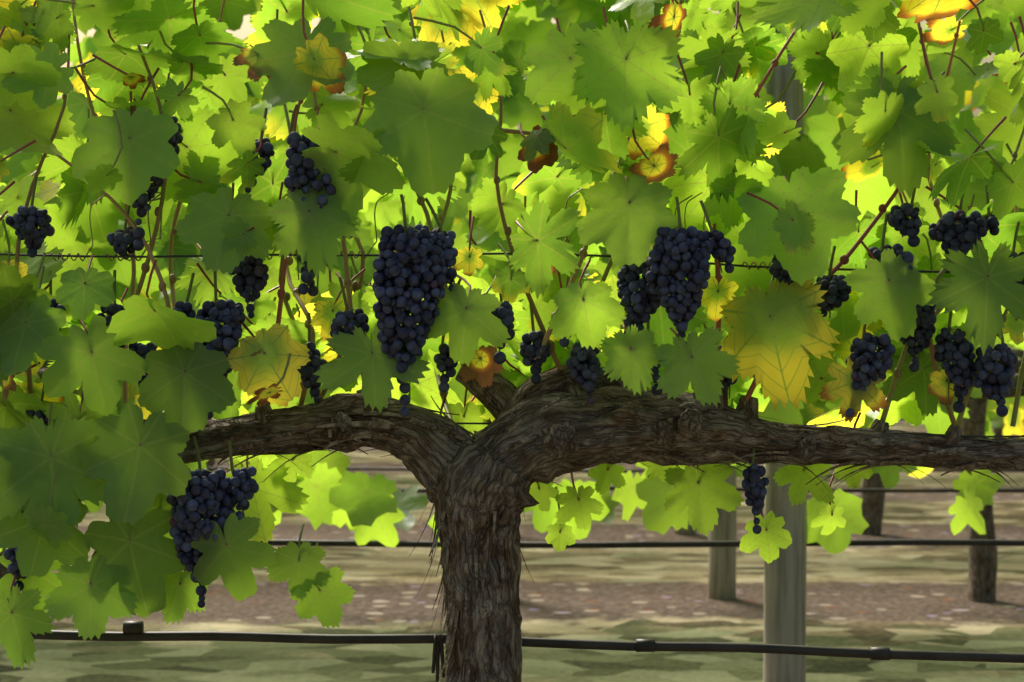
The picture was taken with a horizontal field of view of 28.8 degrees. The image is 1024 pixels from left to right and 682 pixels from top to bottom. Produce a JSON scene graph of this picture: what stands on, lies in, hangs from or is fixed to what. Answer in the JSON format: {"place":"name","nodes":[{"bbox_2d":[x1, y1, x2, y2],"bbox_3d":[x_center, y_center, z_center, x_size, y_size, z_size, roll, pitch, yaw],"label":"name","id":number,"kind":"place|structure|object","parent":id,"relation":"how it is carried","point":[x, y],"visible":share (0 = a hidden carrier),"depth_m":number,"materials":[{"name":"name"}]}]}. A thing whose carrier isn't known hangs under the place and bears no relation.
{"place":"outdoors","nodes":[
{"label":"outdoors","id":0,"kind":"place"},
{"bbox_2d":[0,411,1023,681],"bbox_3d":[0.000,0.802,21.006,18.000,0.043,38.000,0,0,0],"label":"field ground","id":1,"kind":"structure","parent":0,"point":[918,611],"depth_m":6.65,"materials":[{"name":"brown soil"}]},
{"bbox_2d":[0,0,1023,681],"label":"grape vine","id":2,"kind":"object","parent":1,"relation":"on","point":[432,120],"depth_m":2.40,"materials":[{"name":"green plant"}]},
{"bbox_2d":[0,0,1023,612],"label":"leaf stalks","id":3,"kind":"object","parent":2,"relation":"attached to","point":[352,276],"visible":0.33,"depth_m":2.42,"materials":[{"name":"green plant"}]},
{"bbox_2d":[3,116,1023,607],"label":"grape bunches","id":4,"kind":"object","parent":2,"relation":"attached to","point":[429,272],"visible":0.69,"depth_m":2.40,"materials":[{"name":"food"}]},
{"bbox_2d":[17,86,1019,580],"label":"grape stems","id":5,"kind":"object","parent":2,"relation":"attached to","point":[883,246],"visible":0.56,"depth_m":2.43,"materials":[{"name":"green plant"}]},
{"bbox_2d":[15,0,1023,426],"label":"vine shoots","id":6,"kind":"object","parent":2,"relation":"attached to","point":[355,286],"visible":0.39,"depth_m":2.47,"materials":[{"name":"plant"}]},
{"bbox_2d":[185,379,1018,681],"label":"grape vine bark shreds","id":7,"kind":"object","parent":2,"relation":"attached to","point":[451,613],"visible":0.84,"depth_m":2.46,"materials":[{"name":"brown plant"}]},
{"bbox_2d":[0,0,1023,601],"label":"vine","id":8,"kind":"object","parent":1,"relation":"on","point":[374,508],"depth_m":4.64,"materials":[{"name":"green plant"}]},
{"bbox_2d":[675,29,806,681],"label":"vineyard posts","id":9,"kind":"object","parent":1,"relation":"on","point":[785,598],"visible":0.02,"depth_m":4.66,"materials":[{"name":"grey wood"}]},
{"bbox_2d":[0,252,1023,437],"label":"trellis wires","id":10,"kind":"object","parent":9,"relation":"attached to","point":[496,253],"visible":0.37,"depth_m":2.47,"materials":[{"name":"grey metal"}]},
{"bbox_2d":[30,418,1023,681],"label":"drip lines","id":11,"kind":"object","parent":9,"relation":"attached to","point":[132,632],"visible":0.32,"depth_m":2.55,"materials":[{"name":"black plastic"}]},
{"bbox_2d":[57,8,1012,159],"label":"sky","id":12,"kind":"structure","parent":0,"point":[245,30],"materials":[{"name":"white"}]}
]}

